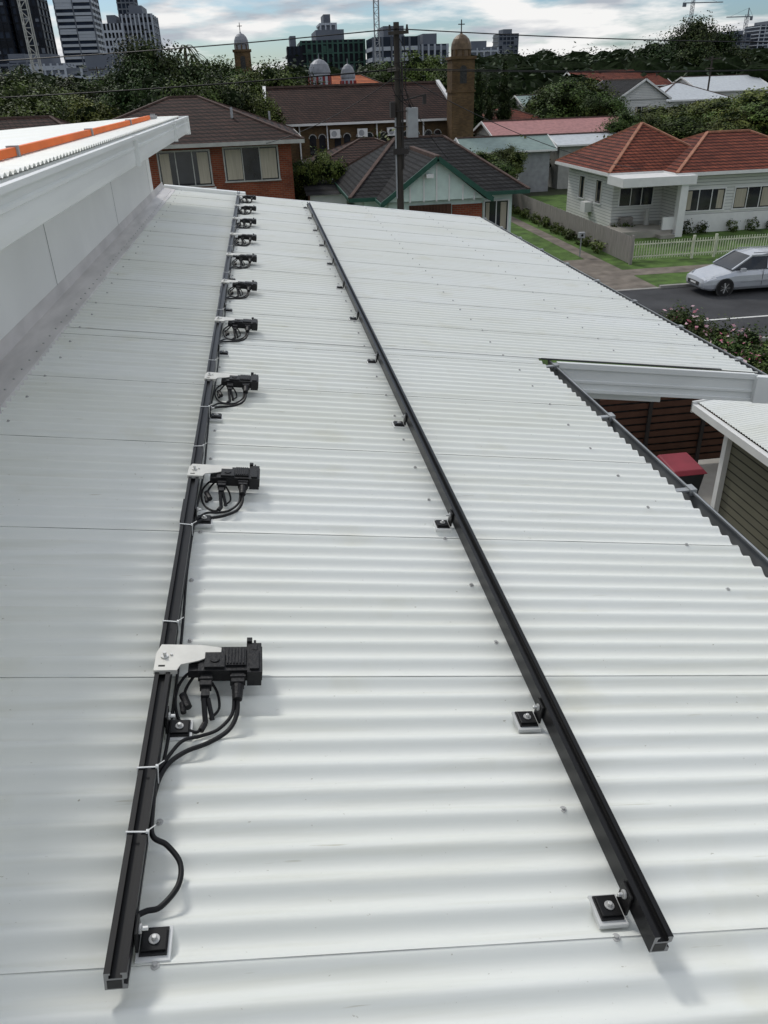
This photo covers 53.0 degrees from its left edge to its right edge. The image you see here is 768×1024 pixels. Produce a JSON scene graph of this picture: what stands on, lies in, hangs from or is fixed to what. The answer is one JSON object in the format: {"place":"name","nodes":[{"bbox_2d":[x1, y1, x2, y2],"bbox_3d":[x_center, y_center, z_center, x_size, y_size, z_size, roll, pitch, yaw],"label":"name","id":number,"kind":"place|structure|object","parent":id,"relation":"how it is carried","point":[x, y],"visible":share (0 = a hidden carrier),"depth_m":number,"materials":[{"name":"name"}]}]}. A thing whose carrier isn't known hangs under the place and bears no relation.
{"place":"outdoors","nodes":[
{"label":"outdoors","id":0,"kind":"place"},
{"bbox_2d":[0,0,20,62],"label":"office tower","id":1,"kind":"structure","parent":0,"point":[9,44],"depth_m":406.48,"materials":[{"name":"black glass"}]},
{"bbox_2d":[9,0,57,54],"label":"office tower","id":2,"kind":"structure","parent":0,"point":[42,25],"depth_m":411.49,"materials":[{"name":"black glass"}]},
{"bbox_2d":[23,54,75,77],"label":"apartment block","id":3,"kind":"structure","parent":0,"point":[48,64],"depth_m":315.50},
{"bbox_2d":[0,158,152,339],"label":"walls","id":4,"kind":"structure","parent":0,"point":[76,234],"depth_m":5.31,"materials":[{"name":"metal"}]},
{"bbox_2d":[0,116,178,177],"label":"roof sheets","id":5,"kind":"object","parent":4,"relation":"on","point":[13,165],"visible":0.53,"depth_m":5.49,"materials":[{"name":"white metal"}]},
{"bbox_2d":[0,114,156,159],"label":"orange edge strip","id":6,"kind":"object","parent":5,"relation":"on","point":[10,151],"visible":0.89,"depth_m":4.68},
{"bbox_2d":[0,116,190,250],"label":"gutter","id":7,"kind":"object","parent":4,"relation":"on","point":[33,198],"visible":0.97,"depth_m":3.62,"materials":[{"name":"white paint"}]},
{"bbox_2d":[52,0,105,67],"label":"apartment tower","id":8,"kind":"structure","parent":0,"point":[79,23],"depth_m":491.45,"materials":[{"name":"grey glass"}]},
{"bbox_2d":[148,143,294,199],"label":"walls","id":9,"kind":"structure","parent":0,"point":[283,188],"depth_m":36.45,"materials":[{"name":"red brick"}]},
{"bbox_2d":[111,95,304,148],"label":"roof","id":10,"kind":"structure","parent":9,"relation":"on","point":[212,123],"depth_m":36.57,"materials":[{"name":"brown tile"}]},
{"bbox_2d":[156,145,281,186],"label":"windows","id":11,"kind":"structure","parent":9,"relation":"attached to","point":[191,168],"depth_m":36.03,"materials":[{"name":"beige glass"}]},
{"bbox_2d":[304,53,381,84],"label":"domed church","id":12,"kind":"structure","parent":0,"point":[320,66],"depth_m":75.87,"materials":[{"name":"white tile"}]},
{"bbox_2d":[0,190,767,1023],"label":"sheets","id":13,"kind":"object","parent":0,"point":[360,812],"visible":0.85,"depth_m":2.20,"materials":[{"name":"white metal"}]},
{"bbox_2d":[0,182,174,413],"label":"apron flashing","id":14,"kind":"object","parent":13,"relation":"on","point":[27,341],"visible":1,"depth_m":5.00,"materials":[{"name":"metal"}]},
{"bbox_2d":[103,191,242,989],"bbox_3d":[-1.242,-1.892,6.187,0.101,0.089,11.301,-6,29,-6],"label":"solar mounting rail","id":15,"kind":"object","parent":13,"relation":"on","point":[129,932],"visible":0.81,"depth_m":1.68,"materials":[{"name":"black metal"}]},
{"bbox_2d":[139,197,240,916],"bbox_3d":[-1.219,-1.863,6.148,0.096,0.046,11.002,-6,29,-6],"label":"trunk cable","id":16,"kind":"object","parent":15,"relation":"attached to","point":[169,847],"visible":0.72,"depth_m":1.64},
{"bbox_2d":[153,637,261,790],"bbox_3d":[-0.423,0.487,1.827,0.267,0.095,0.514,1,28,-10],"label":"microinverter","id":17,"kind":"object","parent":15,"relation":"attached to","point":[237,667],"visible":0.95,"depth_m":1.94,"materials":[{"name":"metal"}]},
{"bbox_2d":[187,463,259,525],"bbox_3d":[-0.589,-0.041,2.792,0.267,0.095,0.514,2,28,-9],"label":"microinverter","id":18,"kind":"object","parent":15,"relation":"attached to","point":[243,479],"visible":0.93,"depth_m":2.91,"materials":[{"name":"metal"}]},
{"bbox_2d":[204,372,258,409],"bbox_3d":[-0.751,-0.570,3.761,0.267,0.095,0.514,2,28,-9],"label":"microinverter","id":19,"kind":"object","parent":15,"relation":"attached to","point":[245,383],"visible":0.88,"depth_m":3.87,"materials":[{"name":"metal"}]},
{"bbox_2d":[214,316,257,342],"bbox_3d":[-0.913,-1.099,4.729,0.267,0.095,0.514,2,28,-9],"label":"microinverter","id":20,"kind":"object","parent":15,"relation":"attached to","point":[247,325],"visible":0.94,"depth_m":4.84,"materials":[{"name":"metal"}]},
{"bbox_2d":[221,279,256,299],"bbox_3d":[-1.076,-1.628,5.697,0.267,0.095,0.514,2,28,-9],"label":"microinverter","id":21,"kind":"object","parent":15,"relation":"attached to","point":[246,285],"visible":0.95,"depth_m":5.81,"materials":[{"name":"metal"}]},
{"bbox_2d":[163,184,480,217],"bbox_3d":[-0.827,-4.557,11.528,4.690,0.846,0.140,-6,29,-6],"label":"barge capping","id":22,"kind":"object","parent":13,"relation":"on","point":[206,190],"visible":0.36,"depth_m":11.16,"materials":[{"name":"white paint"}]},
{"bbox_2d":[6,190,729,970],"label":"screws","id":23,"kind":"object","parent":13,"relation":"attached to","point":[154,966],"visible":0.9,"depth_m":2.69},
{"bbox_2d":[303,202,673,952],"bbox_3d":[-0.303,-1.749,6.126,0.113,0.075,10.816,-6,29,-6],"label":"solar mounting rail","id":24,"kind":"object","parent":13,"relation":"on","point":[633,894],"visible":1,"depth_m":1.96,"materials":[{"name":"black metal"}]},
{"bbox_2d":[482,218,767,577],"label":"gutters","id":25,"kind":"object","parent":13,"relation":"on","point":[758,557],"visible":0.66,"depth_m":3.91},
{"bbox_2d":[541,358,767,403],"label":"fascia boards","id":26,"kind":"object","parent":13,"relation":"attached to","point":[610,381],"visible":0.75,"depth_m":5.25,"materials":[{"name":"white paint"}]},
{"bbox_2d":[47,0,767,71],"label":"sky","id":27,"kind":"structure","parent":0,"point":[184,22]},
{"bbox_2d":[492,29,518,53],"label":"apartment block","id":28,"kind":"structure","parent":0,"point":[502,42],"depth_m":705.96,"materials":[{"name":"grey concrete"}]},
{"bbox_2d":[522,186,567,195],"bbox_3d":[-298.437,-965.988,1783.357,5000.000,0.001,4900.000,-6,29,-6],"label":"ground","id":29,"kind":"structure","parent":0,"point":[552,191],"depth_m":59.46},
{"bbox_2d":[0,64,43,90],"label":"broadleaf tree","id":30,"kind":"object","parent":29,"relation":"on","point":[11,75],"visible":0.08,"depth_m":90.46,"materials":[{"name":"green plant"}]},
{"bbox_2d":[17,0,42,72],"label":"tower crane","id":31,"kind":"object","parent":29,"relation":"on","point":[25,31],"visible":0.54,"depth_m":203.89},
{"bbox_2d":[0,72,64,119],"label":"broadleaf tree","id":32,"kind":"object","parent":29,"relation":"on","point":[16,90],"visible":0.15,"depth_m":49.76,"materials":[{"name":"green plant"}]},
{"bbox_2d":[34,73,113,105],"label":"broadleaf tree","id":33,"kind":"object","parent":29,"relation":"on","point":[79,87],"visible":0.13,"depth_m":78.98,"materials":[{"name":"green plant"}]},
{"bbox_2d":[62,96,122,122],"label":"broadleaf tree","id":34,"kind":"object","parent":29,"relation":"on","point":[87,112],"visible":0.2,"depth_m":56.09,"materials":[{"name":"green plant"}]},
{"bbox_2d":[64,54,123,81],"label":"office block","id":35,"kind":"structure","parent":29,"relation":"on","point":[95,61],"depth_m":251.37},
{"bbox_2d":[101,15,126,54],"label":"apartment block","id":36,"kind":"structure","parent":29,"relation":"on","point":[113,26],"depth_m":370.65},
{"bbox_2d":[105,50,160,111],"bbox_3d":[-19.350,-31.587,63.037,5.649,10.763,5.132,-23,35,-33],"label":"broadleaf tree","id":37,"kind":"object","parent":29,"relation":"on","point":[122,68],"visible":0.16,"depth_m":60.13,"materials":[{"name":"green plant"}]},
{"bbox_2d":[94,61,182,113],"bbox_3d":[-16.534,-27.993,57.319,6.736,9.824,7.225,-25,36,-35],"label":"broadleaf tree","id":38,"kind":"object","parent":29,"relation":"on","point":[124,100],"visible":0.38,"depth_m":55.53,"materials":[{"name":"green plant"}]},
{"bbox_2d":[120,5,161,56],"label":"apartment block","id":39,"kind":"structure","parent":29,"relation":"on","point":[137,19],"depth_m":374.89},
{"bbox_2d":[109,29,184,83],"bbox_3d":[-19.012,-33.788,65.412,6.704,12.300,6.090,-17,32,-25],"label":"broadleaf tree","id":40,"kind":"object","parent":29,"relation":"on","point":[150,55],"visible":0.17,"depth_m":62.17,"materials":[{"name":"green plant"}]},
{"bbox_2d":[159,41,216,86],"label":"broadleaf tree","id":41,"kind":"object","parent":29,"relation":"on","point":[192,70],"visible":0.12,"depth_m":66.10,"materials":[{"name":"green plant"}]},
{"bbox_2d":[155,76,232,104],"bbox_3d":[-14.010,-27.123,56.660,6.408,8.778,5.134,1,29,5],"label":"broadleaf tree","id":42,"kind":"object","parent":29,"relation":"on","point":[206,92],"visible":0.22,"depth_m":54.39,"materials":[{"name":"green plant"}]},
{"bbox_2d":[183,67,255,111],"bbox_3d":[-12.675,-28.595,58.771,6.394,9.227,6.859,-4,29,-4],"label":"broadleaf tree","id":43,"kind":"object","parent":29,"relation":"on","point":[233,98],"visible":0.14,"depth_m":55.62,"materials":[{"name":"green plant"}]},
{"bbox_2d":[236,80,286,124],"bbox_3d":[-9.524,-28.429,59.196,5.185,8.327,6.184,14,33,26],"label":"broadleaf tree","id":44,"kind":"object","parent":29,"relation":"on","point":[262,107],"visible":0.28,"depth_m":56.95,"materials":[{"name":"green plant"}]},
{"bbox_2d":[231,55,305,96],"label":"broadleaf tree","id":45,"kind":"object","parent":29,"relation":"on","point":[268,73],"visible":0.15,"depth_m":66.58,"materials":[{"name":"green plant"}]},
{"bbox_2d":[285,36,303,67],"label":"office block","id":46,"kind":"structure","parent":29,"relation":"on","point":[292,50],"depth_m":295.54,"materials":[{"name":"grey glass"}]},
{"bbox_2d":[297,29,365,70],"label":"scaffolded block","id":47,"kind":"structure","parent":29,"relation":"on","point":[340,49],"depth_m":301.08,"materials":[{"name":"green"}]},
{"bbox_2d":[232,19,476,162],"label":"church","id":48,"kind":"structure","parent":29,"relation":"on","point":[303,107],"depth_m":62.01,"materials":[{"name":"brick"}]},
{"bbox_2d":[309,129,440,154],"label":"arched windows","id":49,"kind":"structure","parent":48,"relation":"in","point":[322,139],"depth_m":61.99,"materials":[{"name":"black glass"}]},
{"bbox_2d":[1,41,767,111],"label":"distant trees","id":50,"kind":"object","parent":29,"relation":"on","point":[524,82],"visible":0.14,"depth_m":124.59,"materials":[{"name":"plant"}]},
{"bbox_2d":[365,26,419,65],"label":"office block","id":51,"kind":"structure","parent":29,"relation":"on","point":[412,43],"depth_m":286.53,"materials":[{"name":"grey glass"}]},
{"bbox_2d":[392,48,445,81],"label":"broadleaf tree","id":52,"kind":"object","parent":29,"relation":"on","point":[417,62],"visible":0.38,"depth_m":95.93,"materials":[{"name":"green plant"}]},
{"bbox_2d":[418,33,448,63],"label":"office block","id":53,"kind":"structure","parent":29,"relation":"on","point":[429,45],"depth_m":292.82,"materials":[{"name":"grey glass"}]},
{"bbox_2d":[473,64,485,136],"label":"cypress tree","id":54,"kind":"object","parent":29,"relation":"on","point":[478,104],"visible":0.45,"depth_m":76.74,"materials":[{"name":"green plant"}]},
{"bbox_2d":[492,53,513,119],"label":"cypress tree","id":55,"kind":"object","parent":29,"relation":"on","point":[504,110],"visible":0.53,"depth_m":76.09,"materials":[{"name":"green plant"}]},
{"bbox_2d":[454,133,557,191],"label":"grey garage","id":56,"kind":"structure","parent":29,"relation":"on","point":[534,176],"depth_m":59.30,"materials":[{"name":"metal"}]},
{"bbox_2d":[486,143,529,176],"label":"broadleaf tree","id":57,"kind":"object","parent":29,"relation":"on","point":[513,157],"visible":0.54,"depth_m":55.86,"materials":[{"name":"green plant"}]},
{"bbox_2d":[473,115,617,135],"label":"pink roof shed","id":58,"kind":"structure","parent":29,"relation":"on","point":[552,125],"depth_m":69.23,"materials":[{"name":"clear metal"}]},
{"bbox_2d":[526,75,608,118],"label":"broadleaf tree","id":59,"kind":"object","parent":29,"relation":"on","point":[557,99],"visible":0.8,"depth_m":75.86,"materials":[{"name":"green plant"}]},
{"bbox_2d":[548,131,617,188],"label":"grey garage","id":60,"kind":"structure","parent":29,"relation":"on","point":[559,174],"depth_m":60.85,"materials":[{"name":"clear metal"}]},
{"bbox_2d":[560,73,632,117],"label":"broadleaf tree","id":61,"kind":"object","parent":29,"relation":"on","point":[587,82],"visible":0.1,"depth_m":78.23,"materials":[{"name":"green plant"}]},
{"bbox_2d":[568,92,632,116],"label":"broadleaf tree","id":62,"kind":"object","parent":29,"relation":"on","point":[604,103],"visible":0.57,"depth_m":73.45,"materials":[{"name":"green plant"}]},
{"bbox_2d":[594,107,645,133],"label":"broadleaf tree","id":63,"kind":"object","parent":29,"relation":"on","point":[624,119],"visible":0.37,"depth_m":61.44,"materials":[{"name":"green plant"}]},
{"bbox_2d":[628,26,721,65],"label":"broadleaf tree","id":64,"kind":"object","parent":29,"relation":"on","point":[650,45],"visible":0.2,"depth_m":128.02,"materials":[{"name":"green plant"}]},
{"bbox_2d":[660,108,711,138],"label":"broadleaf tree","id":65,"kind":"object","parent":29,"relation":"on","point":[685,123],"visible":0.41,"depth_m":55.98,"materials":[{"name":"green plant"}]},
{"bbox_2d":[671,10,723,66],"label":"broadleaf tree","id":66,"kind":"object","parent":29,"relation":"on","point":[697,28],"visible":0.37,"depth_m":125.51,"materials":[{"name":"green plant"}]},
{"bbox_2d":[675,35,743,65],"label":"broadleaf tree","id":67,"kind":"object","parent":29,"relation":"on","point":[694,56],"visible":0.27,"depth_m":123.65,"materials":[{"name":"green plant"}]},
{"bbox_2d":[706,22,744,54],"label":"broadleaf tree","id":68,"kind":"object","parent":29,"relation":"on","point":[720,36],"visible":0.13,"depth_m":128.42,"materials":[{"name":"green plant"}]},
{"bbox_2d":[688,86,767,122],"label":"broadleaf tree","id":69,"kind":"object","parent":29,"relation":"on","point":[754,98],"visible":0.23,"depth_m":61.31,"materials":[{"name":"green plant"}]},
{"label":"walls","id":70,"kind":"object","parent":29,"relation":"on","visible":0},
{"bbox_2d":[301,137,385,165],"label":"roof","id":71,"kind":"structure","parent":70,"relation":"on","point":[351,151],"depth_m":53.55,"materials":[{"name":"brown tile"}]},
{"bbox_2d":[563,259,655,289],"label":"driveway","id":72,"kind":"structure","parent":0,"point":[609,275],"depth_m":33.98,"materials":[{"name":"concrete"}]},
{"bbox_2d":[564,69,671,85],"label":"roof","id":73,"kind":"structure","parent":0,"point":[657,80],"depth_m":113.28,"materials":[{"name":"ceramic"}]},
{"bbox_2d":[511,194,767,369],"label":"lawn","id":74,"kind":"structure","parent":0,"point":[559,252],"depth_m":38.81,"materials":[{"name":"plant"}]},
{"bbox_2d":[0,97,60,117],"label":"broadleaf tree","id":75,"kind":"object","parent":74,"relation":"on","point":[9,110],"visible":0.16,"depth_m":44.94,"materials":[{"name":"green plant"}]},
{"bbox_2d":[292,146,352,200],"bbox_3d":[-3.463,-16.736,41.070,3.369,5.004,3.036,-19,33,-28],"label":"broadleaf tree","id":76,"kind":"object","parent":74,"relation":"on","point":[323,165],"visible":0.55,"depth_m":39.86,"materials":[{"name":"green plant"}]},
{"bbox_2d":[387,22,425,209],"bbox_3d":[0.911,-12.596,28.632,1.312,9.501,2.000,-6,29,-6],"label":"power pole","id":77,"kind":"object","parent":74,"relation":"on","point":[400,150],"visible":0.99,"depth_m":27.48,"materials":[{"name":"brown wood"}]},
{"bbox_2d":[0,28,767,168],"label":"power lines","id":78,"kind":"object","parent":77,"relation":"attached to","point":[394,69],"visible":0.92,"depth_m":26.93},
{"bbox_2d":[303,135,530,231],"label":"mint cottage","id":79,"kind":"structure","parent":74,"relation":"on","point":[461,180],"depth_m":35.22,"materials":[{"name":"tile"}]},
{"bbox_2d":[409,173,508,230],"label":"windows","id":80,"kind":"structure","parent":79,"relation":"in","point":[496,211],"depth_m":35.69,"materials":[{"name":"grey glass"}]},
{"bbox_2d":[511,216,598,258],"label":"side lane","id":81,"kind":"structure","parent":74,"relation":"on","point":[556,241],"depth_m":41.89,"materials":[{"name":"concrete"}]},
{"bbox_2d":[511,205,607,252],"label":"fence shrubs","id":82,"kind":"object","parent":74,"relation":"on","point":[554,226],"visible":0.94,"depth_m":43.16,"materials":[{"name":"green plant"}]},
{"bbox_2d":[512,194,634,264],"bbox_3d":[10.017,-16.496,43.576,0.120,1.300,18.895,-6,29,-6],"label":"timber fence","id":83,"kind":"object","parent":74,"relation":"on","point":[620,245],"visible":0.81,"depth_m":40.24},
{"bbox_2d":[606,173,697,238],"bbox_3d":[14.143,-16.525,41.549,4.050,3.050,2.900,-6,29,-6],"label":"porch","id":84,"kind":"object","parent":74,"relation":"on","point":[670,227],"visible":0.95,"depth_m":40.94,"materials":[{"name":"paint"}]},
{"bbox_2d":[566,167,767,225],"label":"walls","id":85,"kind":"structure","parent":74,"relation":"on","point":[607,212],"depth_m":43.06,"materials":[{"name":"wood"}]},
{"bbox_2d":[555,122,767,176],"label":"roof","id":86,"kind":"structure","parent":85,"relation":"on","point":[644,147],"depth_m":42.43,"materials":[{"name":"tile"}]},
{"bbox_2d":[577,174,767,232],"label":"windows","id":87,"kind":"structure","parent":85,"relation":"attached to","point":[713,199],"depth_m":42.24,"materials":[{"name":"white glass"}]},
{"bbox_2d":[610,217,767,233],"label":"garden shrubs","id":88,"kind":"object","parent":74,"relation":"on","point":[703,228],"visible":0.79,"depth_m":42.14,"materials":[{"name":"green plant"}]},
{"bbox_2d":[666,305,718,338],"bbox_3d":[8.992,-5.261,22.905,1.548,1.719,1.845,-6,29,-6],"label":"rose bush","id":89,"kind":"object","parent":74,"relation":"on","point":[685,318],"visible":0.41,"depth_m":22.68,"materials":[{"name":"green plant"}]},
{"bbox_2d":[626,233,767,262],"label":"picket fence","id":90,"kind":"object","parent":74,"relation":"on","point":[694,240],"visible":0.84,"depth_m":36.28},
{"bbox_2d":[684,314,740,340],"bbox_3d":[9.396,-4.955,22.442,2.004,1.616,1.360,-6,29,-6],"label":"rose bush","id":91,"kind":"object","parent":74,"relation":"on","point":[718,330],"visible":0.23,"depth_m":22.21,"materials":[{"name":"green plant"}]},
{"bbox_2d":[680,113,760,137],"bbox_3d":[24.920,-25.931,55.709,6.639,5.145,5.567,-14,31,-21],"label":"broadleaf tree","id":92,"kind":"object","parent":74,"relation":"on","point":[695,131],"visible":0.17,"depth_m":54.58,"materials":[{"name":"green plant"}]},
{"bbox_2d":[701,97,767,135],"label":"broadleaf tree","id":93,"kind":"object","parent":74,"relation":"on","point":[761,107],"visible":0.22,"depth_m":54.53,"materials":[{"name":"green plant"}]},
{"bbox_2d":[702,320,767,369],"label":"rose bush","id":94,"kind":"object","parent":74,"relation":"on","point":[734,349],"visible":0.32,"depth_m":20.54,"materials":[{"name":"green plant"}]},
{"bbox_2d":[705,104,767,130],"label":"broadleaf tree","id":95,"kind":"object","parent":74,"relation":"on","point":[744,122],"visible":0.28,"depth_m":54.70,"materials":[{"name":"green plant"}]},
{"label":"walls","id":96,"kind":"object","parent":74,"relation":"on","visible":0},
{"bbox_2d":[0,115,72,129],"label":"roof","id":97,"kind":"structure","parent":96,"relation":"on","point":[13,122],"depth_m":40.86,"materials":[{"name":"brown tile"}]},
{"bbox_2d":[622,98,666,114],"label":"walls","id":98,"kind":"structure","parent":0,"point":[644,102],"depth_m":86.32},
{"bbox_2d":[597,78,671,99],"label":"roof","id":99,"kind":"structure","parent":98,"relation":"on","point":[637,88],"depth_m":85.91,"materials":[{"name":"metal"}]},
{"bbox_2d":[624,264,710,274],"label":"footpath","id":100,"kind":"structure","parent":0,"point":[661,270],"depth_m":34.49,"materials":[{"name":"concrete"}]},
{"bbox_2d":[665,98,716,108],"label":"walls","id":101,"kind":"structure","parent":0,"point":[676,103],"depth_m":94.37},
{"bbox_2d":[659,82,733,101],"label":"roof","id":102,"kind":"structure","parent":101,"relation":"on","point":[677,91],"depth_m":95.31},
{"bbox_2d":[619,286,767,336],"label":"road","id":103,"kind":"structure","parent":0,"point":[748,302],"depth_m":29.25,"materials":[{"name":"asphalt"}]},
{"bbox_2d":[686,246,767,296],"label":"parked car","id":104,"kind":"object","parent":103,"relation":"on","point":[729,272],"visible":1,"depth_m":29.95,"materials":[{"name":"silver metal"}]},
{"bbox_2d":[698,458,719,504],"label":"concrete yard","id":105,"kind":"structure","parent":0,"point":[710,468],"depth_m":16.54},
{"bbox_2d":[594,397,726,462],"bbox_3d":[5.335,-1.693,16.523,4.680,1.850,0.140,-6,29,-6],"label":"slat fence","id":106,"kind":"object","parent":105,"relation":"on","point":[667,425],"visible":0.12,"depth_m":16.57,"materials":[{"name":"wood"}]},
{"bbox_2d":[657,452,706,493],"bbox_3d":[5.763,-0.533,15.191,0.686,1.076,0.887,-6,29,-6],"label":"wheelie bin","id":107,"kind":"object","parent":105,"relation":"on","point":[686,467],"visible":0.25,"depth_m":14.78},
{"bbox_2d":[672,74,767,91],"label":"roof","id":108,"kind":"structure","parent":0,"point":[726,83],"depth_m":107.89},
{"bbox_2d":[690,399,767,557],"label":"weatherboard garage","id":109,"kind":"structure","parent":0,"point":[739,501],"depth_m":13.09,"materials":[{"name":"wood"}]},
{"bbox_2d":[744,21,767,48],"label":"apartment block","id":110,"kind":"structure","parent":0,"point":[758,31],"depth_m":829.52,"materials":[{"name":"grey glass"}]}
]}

